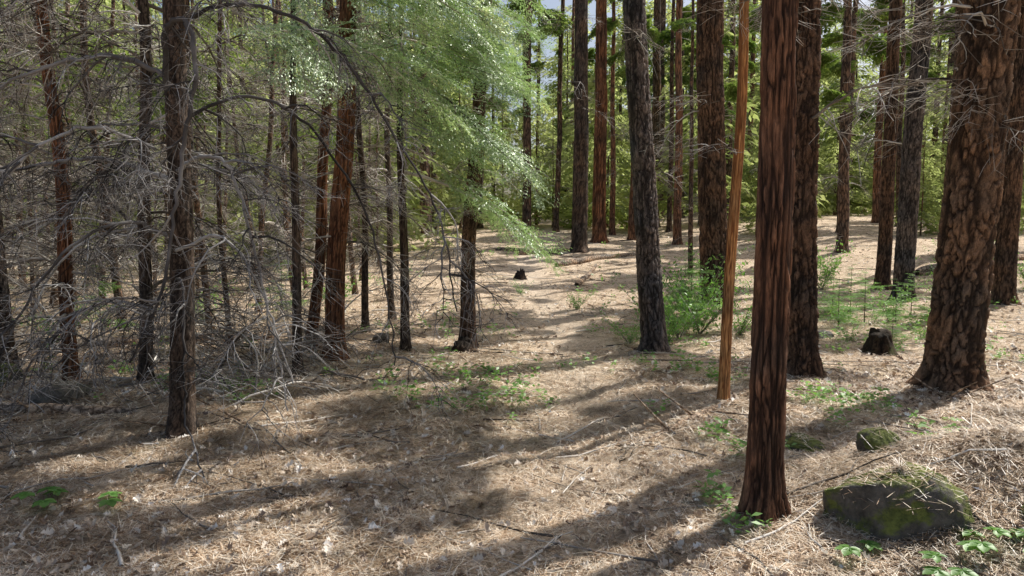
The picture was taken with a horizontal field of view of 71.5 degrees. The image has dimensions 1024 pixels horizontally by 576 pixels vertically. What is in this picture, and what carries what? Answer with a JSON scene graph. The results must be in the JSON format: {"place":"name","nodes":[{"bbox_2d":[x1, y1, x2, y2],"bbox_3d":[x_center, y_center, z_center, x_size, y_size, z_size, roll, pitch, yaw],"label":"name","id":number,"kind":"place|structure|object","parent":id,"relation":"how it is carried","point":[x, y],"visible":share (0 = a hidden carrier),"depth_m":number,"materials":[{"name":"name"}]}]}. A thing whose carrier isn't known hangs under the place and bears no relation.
{"place":"outdoors","nodes":[
{"label":"outdoors","id":0,"kind":"place"},
{"bbox_2d":[0,356,139,415],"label":"fallen log","id":1,"kind":"object","parent":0,"point":[52,407],"visible":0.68,"depth_m":5.86,"materials":[{"name":"wood"}]},
{"bbox_2d":[60,0,951,208],"label":"sky","id":2,"kind":"structure","parent":0,"point":[551,4],"materials":[{"name":"white"}]},
{"bbox_2d":[0,210,1023,575],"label":"ground","id":3,"kind":"structure","parent":0,"point":[858,224],"depth_m":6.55,"materials":[{"name":"brown plant"}]},
{"bbox_2d":[0,0,76,315],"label":"fir tree","id":4,"kind":"object","parent":3,"relation":"on","point":[12,106],"visible":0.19,"depth_m":10.59,"materials":[{"name":"green plant"}]},
{"bbox_2d":[10,486,67,507],"bbox_3d":[-2.635,1.174,3.978,0.224,0.108,0.298,-1,5,-12],"label":"leafy plant","id":5,"kind":"object","parent":3,"relation":"on","point":[41,503],"visible":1,"depth_m":3.92,"materials":[{"name":"green plant"}]},
{"bbox_2d":[0,0,79,307],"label":"fir tree","id":6,"kind":"object","parent":3,"relation":"on","point":[36,109],"visible":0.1,"depth_m":12.04,"materials":[{"name":"green plant"}]},
{"bbox_2d":[0,2,81,290],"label":"fir tree","id":7,"kind":"object","parent":3,"relation":"on","point":[10,223],"visible":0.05,"depth_m":15.94,"materials":[{"name":"green plant"}]},
{"bbox_2d":[0,17,99,307],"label":"fir tree","id":8,"kind":"object","parent":3,"relation":"on","point":[28,229],"visible":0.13,"depth_m":12.61,"materials":[{"name":"brown plant"}]},
{"bbox_2d":[28,381,92,404],"bbox_3d":[-3.988,0.967,6.295,0.382,0.265,0.578,1,5,8],"label":"boulder","id":9,"kind":"object","parent":3,"relation":"on","point":[34,398],"visible":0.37,"depth_m":6.14,"materials":[{"name":"stone"}]},
{"bbox_2d":[0,0,128,374],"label":"fir tree","id":10,"kind":"object","parent":3,"relation":"on","point":[3,285],"visible":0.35,"depth_m":7.37,"materials":[{"name":"brown plant"}]},
{"bbox_2d":[0,0,137,305],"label":"fir tree","id":11,"kind":"object","parent":3,"relation":"on","point":[53,289],"visible":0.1,"depth_m":13.69,"materials":[{"name":"brown plant"}]},
{"bbox_2d":[0,0,138,328],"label":"fir tree","id":12,"kind":"object","parent":3,"relation":"on","point":[90,288],"visible":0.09,"depth_m":10.16,"materials":[{"name":"brown plant"}]},
{"bbox_2d":[3,1,163,303],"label":"fir tree","id":13,"kind":"object","parent":3,"relation":"on","point":[112,36],"visible":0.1,"depth_m":13.02,"materials":[{"name":"brown plant"}]},
{"bbox_2d":[0,0,167,294],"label":"fir tree","id":14,"kind":"object","parent":3,"relation":"on","point":[65,126],"visible":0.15,"depth_m":12.07,"materials":[{"name":"brown plant"}]},
{"bbox_2d":[0,0,193,330],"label":"fir tree","id":15,"kind":"object","parent":3,"relation":"on","point":[128,18],"visible":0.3,"depth_m":9.69,"materials":[{"name":"brown plant"}]},
{"bbox_2d":[0,0,198,394],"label":"cedar tree","id":16,"kind":"object","parent":3,"relation":"on","point":[63,280],"visible":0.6,"depth_m":6.89,"materials":[{"name":"red plant"}]},
{"bbox_2d":[68,0,226,302],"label":"fir tree","id":17,"kind":"object","parent":3,"relation":"on","point":[135,46],"visible":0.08,"depth_m":13.43,"materials":[{"name":"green plant"}]},
{"bbox_2d":[0,0,319,383],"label":"fir tree","id":18,"kind":"object","parent":3,"relation":"on","point":[146,58],"visible":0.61,"depth_m":6.78,"materials":[{"name":"brown plant"}]},
{"bbox_2d":[84,0,274,328],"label":"fir tree","id":19,"kind":"object","parent":3,"relation":"on","point":[197,208],"visible":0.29,"depth_m":9.86,"materials":[{"name":"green plant"}]},
{"bbox_2d":[119,0,257,304],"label":"fir tree","id":20,"kind":"object","parent":3,"relation":"on","point":[207,208],"visible":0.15,"depth_m":12.83,"materials":[{"name":"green plant"}]},
{"bbox_2d":[118,398,274,437],"bbox_3d":[-2.338,0.935,5.328,1.088,0.282,0.090,-4,6,-34],"label":"fallen branch","id":21,"kind":"object","parent":3,"relation":"on","point":[214,407],"visible":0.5,"depth_m":5.35,"materials":[{"name":"wood"}]},
{"bbox_2d":[158,6,253,253],"bbox_3d":[-12.589,-6.269,28.654,4.962,10.406,4.651,3,6,31],"label":"young fir","id":22,"kind":"object","parent":3,"relation":"on","point":[214,163],"visible":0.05,"depth_m":28.79,"materials":[{"name":"green plant"}]},
{"bbox_2d":[122,0,305,348],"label":"fir tree","id":23,"kind":"object","parent":3,"relation":"on","point":[219,140],"visible":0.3,"depth_m":8.77,"materials":[{"name":"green plant"}]},
{"bbox_2d":[1,274,435,405],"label":"brush pile","id":24,"kind":"object","parent":3,"relation":"on","point":[232,332],"visible":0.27,"depth_m":7.63,"materials":[{"name":"wood"}]},
{"bbox_2d":[194,7,276,269],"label":"fir tree","id":25,"kind":"object","parent":3,"relation":"on","point":[225,144],"visible":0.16,"depth_m":21.49,"materials":[{"name":"green plant"}]},
{"bbox_2d":[157,0,336,311],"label":"fir tree","id":26,"kind":"object","parent":3,"relation":"on","point":[269,125],"visible":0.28,"depth_m":12.23,"materials":[{"name":"green plant"}]},
{"bbox_2d":[192,1,312,286],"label":"fir tree","id":27,"kind":"object","parent":3,"relation":"on","point":[239,165],"visible":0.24,"depth_m":17.12,"materials":[{"name":"green plant"}]},
{"bbox_2d":[207,32,310,261],"bbox_3d":[-9.007,-4.824,25.134,3.602,8.447,3.875,1,5,8],"label":"young fir","id":28,"kind":"object","parent":3,"relation":"on","point":[255,222],"visible":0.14,"depth_m":24.73,"materials":[{"name":"green plant"}]},
{"bbox_2d":[0,0,533,492],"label":"fir tree","id":29,"kind":"object","parent":3,"relation":"on","point":[180,260],"visible":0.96,"depth_m":4.80,"materials":[{"name":"brown plant"}]},
{"bbox_2d":[222,0,334,295],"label":"fir tree","id":30,"kind":"object","parent":3,"relation":"on","point":[283,161],"visible":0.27,"depth_m":14.81,"materials":[{"name":"green plant"}]},
{"bbox_2d":[212,0,348,254],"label":"fir tree","id":31,"kind":"object","parent":3,"relation":"on","point":[278,145],"visible":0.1,"depth_m":18.35,"materials":[{"name":"green plant"}]},
{"bbox_2d":[228,1,355,288],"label":"fir tree","id":32,"kind":"object","parent":3,"relation":"on","point":[303,240],"visible":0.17,"depth_m":16.46,"materials":[{"name":"green plant"}]},
{"bbox_2d":[237,18,355,260],"bbox_3d":[-7.231,-4.797,23.750,4.297,8.654,3.287,2,6,19],"label":"young fir","id":33,"kind":"object","parent":3,"relation":"on","point":[306,214],"visible":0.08,"depth_m":23.60,"materials":[{"name":"green plant"}]},
{"bbox_2d":[252,0,416,348],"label":"fir tree","id":34,"kind":"object","parent":3,"relation":"on","point":[316,295],"visible":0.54,"depth_m":8.74,"materials":[{"name":"green plant"}]},
{"bbox_2d":[273,0,399,294],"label":"fir tree","id":35,"kind":"object","parent":3,"relation":"on","point":[354,288],"visible":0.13,"depth_m":14.87,"materials":[{"name":"green plant"}]},
{"bbox_2d":[244,0,457,360],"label":"cedar tree","id":36,"kind":"object","parent":3,"relation":"on","point":[337,242],"visible":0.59,"depth_m":8.14,"materials":[{"name":"red plant"}]},
{"bbox_2d":[311,4,397,280],"bbox_3d":[-3.967,-4.599,18.043,2.377,9.126,2.102,3,6,25],"label":"fir tree","id":37,"kind":"object","parent":3,"relation":"on","point":[366,137],"visible":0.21,"depth_m":18.13,"materials":[{"name":"green plant"}]},
{"bbox_2d":[267,0,452,332],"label":"fir tree","id":38,"kind":"object","parent":3,"relation":"on","point":[364,297],"visible":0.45,"depth_m":10.02,"materials":[{"name":"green plant"}]},
{"bbox_2d":[214,0,521,379],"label":"fir tree","id":39,"kind":"object","parent":3,"relation":"on","point":[293,27],"visible":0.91,"depth_m":6.73,"materials":[{"name":"green plant"}]},
{"bbox_2d":[336,3,418,266],"bbox_3d":[-4.091,-5.857,21.377,2.787,10.701,2.465,1,5,15],"label":"fir tree","id":40,"kind":"object","parent":3,"relation":"on","point":[377,262],"visible":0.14,"depth_m":21.54,"materials":[{"name":"green plant"}]},
{"bbox_2d":[327,3,443,252],"bbox_3d":[-4.783,-5.630,24.923,4.595,9.316,4.463,2,6,18],"label":"young fir","id":41,"kind":"object","parent":3,"relation":"on","point":[422,218],"visible":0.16,"depth_m":25.29,"materials":[{"name":"green plant"}]},
{"bbox_2d":[352,27,461,251],"bbox_3d":[-4.141,-5.909,27.711,4.366,9.155,4.092,3,6,31],"label":"young fir","id":42,"kind":"object","parent":3,"relation":"on","point":[417,206],"visible":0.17,"depth_m":27.83,"materials":[{"name":"green plant"}]},
{"bbox_2d":[345,6,471,320],"bbox_3d":[-2.067,-4.886,11.369,2.691,11.100,2.833,2,6,21],"label":"fir tree","id":43,"kind":"object","parent":3,"relation":"on","point":[389,272],"visible":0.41,"depth_m":11.76,"materials":[{"name":"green plant"}]},
{"bbox_2d":[386,0,468,237],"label":"pine tree","id":44,"kind":"object","parent":3,"relation":"on","point":[423,166],"visible":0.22,"depth_m":32.85,"materials":[{"name":"green plant"}]},
{"bbox_2d":[303,0,568,350],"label":"fir tree","id":45,"kind":"object","parent":3,"relation":"on","point":[501,72],"visible":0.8,"depth_m":8.27,"materials":[{"name":"green plant"}]},
{"bbox_2d":[384,79,494,234],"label":"young fir","id":46,"kind":"object","parent":3,"relation":"on","point":[448,190],"visible":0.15,"depth_m":38.45,"materials":[{"name":"green plant"}]},
{"bbox_2d":[413,3,505,233],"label":"young fir","id":47,"kind":"object","parent":3,"relation":"on","point":[461,188],"visible":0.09,"depth_m":40.05,"materials":[{"name":"green plant"}]},
{"bbox_2d":[412,0,533,347],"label":"fir tree","id":48,"kind":"object","parent":3,"relation":"on","point":[469,228],"visible":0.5,"depth_m":9.30,"materials":[{"name":"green plant"}]},
{"bbox_2d":[483,80,534,223],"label":"young fir","id":49,"kind":"object","parent":3,"relation":"on","point":[502,190],"visible":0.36,"depth_m":45.22,"materials":[{"name":"green plant"}]},
{"bbox_2d":[0,0,1023,248],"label":"distant forest","id":50,"kind":"object","parent":3,"relation":"on","point":[566,70],"visible":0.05,"depth_m":59.42,"materials":[{"name":"green plant"}]},
{"bbox_2d":[0,233,1023,575],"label":"fallen twigs","id":51,"kind":"object","parent":3,"relation":"on","point":[304,495],"depth_m":5.08,"materials":[{"name":"brown wood"}]},
{"bbox_2d":[457,0,568,235],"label":"pine tree","id":52,"kind":"object","parent":3,"relation":"on","point":[526,210],"visible":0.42,"depth_m":31.44,"materials":[{"name":"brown wood"}]},
{"bbox_2d":[9,239,1023,532],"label":"seedlings","id":53,"kind":"object","parent":3,"relation":"on","point":[741,443],"visible":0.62,"depth_m":6.61,"materials":[{"name":"green plant"}]},
{"bbox_2d":[500,24,572,224],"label":"young fir","id":54,"kind":"object","parent":3,"relation":"on","point":[536,127],"visible":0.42,"depth_m":39.49,"materials":[{"name":"green plant"}]},
{"bbox_2d":[518,0,573,231],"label":"pine tree","id":55,"kind":"object","parent":3,"relation":"on","point":[559,30],"visible":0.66,"depth_m":33.16,"materials":[{"name":"brown wood"}]},
{"bbox_2d":[531,89,572,227],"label":"young fir","id":56,"kind":"object","parent":3,"relation":"on","point":[549,129],"visible":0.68,"depth_m":36.98,"materials":[{"name":"green plant"}]},
{"bbox_2d":[539,38,609,219],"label":"young fir","id":57,"kind":"object","parent":3,"relation":"on","point":[564,109],"visible":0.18,"depth_m":49.16,"materials":[{"name":"green plant"}]},
{"bbox_2d":[539,0,615,252],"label":"pine tree","id":58,"kind":"object","parent":3,"relation":"on","point":[579,243],"visible":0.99,"depth_m":24.42,"materials":[{"name":"brown plant"}]},
{"bbox_2d":[554,250,635,266],"bbox_3d":[2.782,-0.982,22.492,4.199,0.543,0.441,-5,7,-42],"label":"fallen log","id":59,"kind":"object","parent":3,"relation":"on","point":[573,261],"visible":0.84,"depth_m":22.07,"materials":[{"name":"wood"}]},
{"bbox_2d":[590,0,628,243],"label":"cedar tree","id":60,"kind":"object","parent":3,"relation":"on","point":[599,233],"visible":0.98,"depth_m":28.38,"materials":[{"name":"red plant"}]},
{"bbox_2d":[550,0,673,231],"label":"young fir","id":61,"kind":"object","parent":3,"relation":"on","point":[624,175],"visible":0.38,"depth_m":34.28,"materials":[{"name":"green plant"}]},
{"bbox_2d":[560,81,664,229],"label":"young fir","id":62,"kind":"object","parent":3,"relation":"on","point":[590,187],"visible":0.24,"depth_m":37.62,"materials":[{"name":"green plant"}]},
{"bbox_2d":[588,0,661,239],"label":"pine tree","id":63,"kind":"object","parent":3,"relation":"on","point":[611,25],"visible":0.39,"depth_m":29.46,"materials":[{"name":"green wood"}]},
{"bbox_2d":[591,2,660,234],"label":"pine tree","id":64,"kind":"object","parent":3,"relation":"on","point":[612,170],"visible":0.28,"depth_m":31.25,"materials":[{"name":"brown wood"}]},
{"bbox_2d":[611,0,692,353],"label":"pine tree","id":65,"kind":"object","parent":3,"relation":"on","point":[654,336],"visible":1,"depth_m":8.76,"materials":[{"name":"grey plant"}]},
{"bbox_2d":[623,0,695,227],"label":"pine tree","id":66,"kind":"object","parent":3,"relation":"on","point":[665,34],"visible":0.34,"depth_m":35.67,"materials":[{"name":"brown wood"}]},
{"bbox_2d":[649,0,696,217],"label":"pine tree","id":67,"kind":"object","parent":3,"relation":"on","point":[663,12],"visible":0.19,"depth_m":47.31,"materials":[{"name":"brown wood"}]},
{"bbox_2d":[630,281,747,337],"bbox_3d":[2.389,0.315,9.957,1.378,0.838,1.156,-4,7,-36],"label":"shrub","id":68,"kind":"object","parent":3,"relation":"on","point":[667,313],"visible":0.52,"depth_m":9.93,"materials":[{"name":"green plant"}]},
{"bbox_2d":[649,0,734,244],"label":"pine tree","id":69,"kind":"object","parent":3,"relation":"on","point":[677,224],"visible":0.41,"depth_m":27.35,"materials":[{"name":"brown wood"}]},
{"bbox_2d":[655,0,728,231],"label":"pine tree","id":70,"kind":"object","parent":3,"relation":"on","point":[685,78],"visible":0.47,"depth_m":32.79,"materials":[{"name":"brown wood"}]},
{"bbox_2d":[667,0,735,273],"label":"pine tree","id":71,"kind":"object","parent":3,"relation":"on","point":[678,24],"visible":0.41,"depth_m":19.20,"materials":[{"name":"brown wood"}]},
{"bbox_2d":[660,256,745,321],"bbox_3d":[2.901,0.055,11.198,1.838,1.117,1.541,3,6,31],"label":"shrub","id":72,"kind":"object","parent":3,"relation":"on","point":[700,284],"visible":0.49,"depth_m":11.33,"materials":[{"name":"green plant"}]},
{"bbox_2d":[651,0,760,305],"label":"pine tree","id":73,"kind":"object","parent":3,"relation":"on","point":[712,201],"visible":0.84,"depth_m":13.50,"materials":[{"name":"brown plant"}]},
{"bbox_2d":[655,0,759,225],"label":"young fir","id":74,"kind":"object","parent":3,"relation":"on","point":[687,157],"visible":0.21,"depth_m":34.38,"materials":[{"name":"green plant"}]},
{"bbox_2d":[660,254,754,310],"bbox_3d":[3.490,-0.082,12.253,1.641,1.226,1.763,-4,7,-37],"label":"shrub","id":75,"kind":"object","parent":3,"relation":"on","point":[711,285],"visible":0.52,"depth_m":12.11,"materials":[{"name":"green plant"}]},
{"bbox_2d":[666,271,753,334],"bbox_3d":[2.958,0.212,10.450,1.469,1.022,1.367,-1,5,-15],"label":"shrub","id":76,"kind":"object","parent":3,"relation":"on","point":[712,320],"visible":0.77,"depth_m":10.34,"materials":[{"name":"green plant"}]},
{"bbox_2d":[684,0,748,401],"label":"dead snag","id":77,"kind":"object","parent":3,"relation":"on","point":[723,389],"visible":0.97,"depth_m":6.06,"materials":[{"name":"brown wood"}]},
{"bbox_2d":[683,0,754,219],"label":"pine tree","id":78,"kind":"object","parent":3,"relation":"on","point":[731,38],"visible":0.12,"depth_m":37.03,"materials":[{"name":"brown wood"}]},
{"bbox_2d":[687,1,760,210],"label":"pine tree","id":79,"kind":"object","parent":3,"relation":"on","point":[731,89],"visible":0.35,"depth_m":20.63,"materials":[{"name":"green wood"}]},
{"bbox_2d":[745,0,760,213],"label":"pine tree","id":80,"kind":"object","parent":3,"relation":"on","point":[753,38],"visible":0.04,"depth_m":45.63,"materials":[{"name":"brown wood"}]},
{"bbox_2d":[739,72,830,218],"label":"young fir","id":81,"kind":"object","parent":3,"relation":"on","point":[754,192],"visible":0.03,"depth_m":38.36,"materials":[{"name":"green plant"}]},
{"bbox_2d":[688,0,888,525],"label":"cedar tree","id":82,"kind":"object","parent":3,"relation":"on","point":[764,488],"visible":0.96,"depth_m":3.74,"materials":[{"name":"brown plant"}]},
{"bbox_2d":[785,430,831,452],"bbox_3d":[2.067,1.111,5.025,0.297,0.189,0.410,-1,5,-8],"label":"mossy rock","id":83,"kind":"object","parent":3,"relation":"on","point":[804,441],"visible":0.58,"depth_m":4.93,"materials":[{"name":"stone"}]},
{"bbox_2d":[816,1,852,234],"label":"pine tree","id":84,"kind":"object","parent":3,"relation":"on","point":[830,95],"visible":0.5,"depth_m":17.44,"materials":[{"name":"green wood"}]},
{"bbox_2d":[817,87,871,215],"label":"young fir","id":85,"kind":"object","parent":3,"relation":"on","point":[826,171],"visible":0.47,"depth_m":41.84,"materials":[{"name":"green plant"}]},
{"bbox_2d":[737,0,961,379],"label":"pine tree","id":86,"kind":"object","parent":3,"relation":"on","point":[804,358],"visible":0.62,"depth_m":7.01,"materials":[{"name":"brown plant"}]},
{"bbox_2d":[820,0,888,232],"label":"pine tree","id":87,"kind":"object","parent":3,"relation":"on","point":[836,39],"visible":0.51,"depth_m":27.44,"materials":[{"name":"brown wood"}]},
{"bbox_2d":[817,17,895,214],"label":"young fir","id":88,"kind":"object","parent":3,"relation":"on","point":[830,140],"visible":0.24,"depth_m":44.02,"materials":[{"name":"green plant"}]},
{"bbox_2d":[817,0,902,252],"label":"pine tree","id":89,"kind":"object","parent":3,"relation":"on","point":[844,198],"visible":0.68,"depth_m":21.69,"materials":[{"name":"brown wood"}]},
{"bbox_2d":[839,268,898,321],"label":"fir sapling","id":90,"kind":"object","parent":3,"relation":"on","point":[865,290],"visible":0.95,"depth_m":11.25,"materials":[{"name":"green plant"}]},
{"bbox_2d":[841,0,912,222],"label":"pine tree","id":91,"kind":"object","parent":3,"relation":"on","point":[876,194],"visible":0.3,"depth_m":32.84,"materials":[{"name":"brown wood"}]},
{"bbox_2d":[850,422,903,454],"bbox_3d":[2.290,0.986,4.385,0.314,0.308,0.366,-2,6,-16],"label":"mossy rock","id":92,"kind":"object","parent":3,"relation":"on","point":[872,438],"visible":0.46,"depth_m":4.34,"materials":[{"name":"stone"}]},
{"bbox_2d":[860,327,897,355],"bbox_3d":[4.497,0.691,8.696,0.406,0.403,0.403,1,5,13],"label":"tree stump","id":93,"kind":"object","parent":3,"relation":"on","point":[878,341],"visible":0.77,"depth_m":8.60,"materials":[{"name":"brown wood"}]},
{"bbox_2d":[834,0,938,289],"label":"pine tree","id":94,"kind":"object","parent":3,"relation":"on","point":[885,236],"visible":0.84,"depth_m":15.71,"materials":[{"name":"brown plant"}]},
{"bbox_2d":[856,0,940,161],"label":"pine tree","id":95,"kind":"object","parent":3,"relation":"on","point":[876,22],"visible":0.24,"depth_m":28.99,"materials":[{"name":"green plant"}]},
{"bbox_2d":[822,456,983,541],"bbox_3d":[2.017,1.162,3.734,0.740,0.562,0.526,1,5,8],"label":"mossy rock","id":96,"kind":"object","parent":3,"relation":"on","point":[901,500],"visible":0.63,"depth_m":3.55,"materials":[{"name":"stone"}]},
{"bbox_2d":[849,0,960,301],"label":"pine tree","id":97,"kind":"object","parent":3,"relation":"on","point":[907,220],"visible":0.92,"depth_m":13.76,"materials":[{"name":"grey plant"}]},
{"bbox_2d":[874,0,939,226],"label":"pine tree","id":98,"kind":"object","parent":3,"relation":"on","point":[907,58],"visible":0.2,"depth_m":30.57,"materials":[{"name":"brown wood"}]},
{"bbox_2d":[893,111,945,235],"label":"young fir","id":99,"kind":"object","parent":3,"relation":"on","point":[927,212],"visible":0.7,"depth_m":25.80,"materials":[{"name":"green plant"}]},
{"bbox_2d":[823,0,1023,394],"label":"pine tree","id":100,"kind":"object","parent":3,"relation":"on","point":[954,356],"visible":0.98,"depth_m":6.42,"materials":[{"name":"brown plant"}]},
{"bbox_2d":[894,3,953,215],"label":"young fir","id":101,"kind":"object","parent":3,"relation":"on","point":[931,119],"visible":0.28,"depth_m":36.79,"materials":[{"name":"green plant"}]},
{"bbox_2d":[929,0,964,194],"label":"pine tree","id":102,"kind":"object","parent":3,"relation":"on","point":[955,67],"visible":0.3,"depth_m":19.48,"materials":[{"name":"brown wood"}]},
{"bbox_2d":[918,551,978,575],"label":"leafy plant","id":103,"kind":"object","parent":3,"relation":"on","point":[935,570],"visible":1,"depth_m":3.17,"materials":[{"name":"green plant"}]},
{"bbox_2d":[894,371,1023,404],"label":"fallen branch","id":104,"kind":"object","parent":3,"relation":"on","point":[951,395],"visible":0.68,"depth_m":6.31,"materials":[{"name":"brown wood"}]},
{"bbox_2d":[932,0,1023,304],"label":"pine tree","id":105,"kind":"object","parent":3,"relation":"on","point":[1004,289],"visible":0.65,"depth_m":12.80,"materials":[{"name":"brown plant"}]},
{"bbox_2d":[956,526,1011,552],"bbox_3d":[2.229,1.203,3.363,0.224,0.108,0.298,3,6,31],"label":"leafy plant","id":106,"kind":"object","parent":3,"relation":"on","point":[980,546],"visible":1,"depth_m":3.34,"materials":[{"name":"green plant"}]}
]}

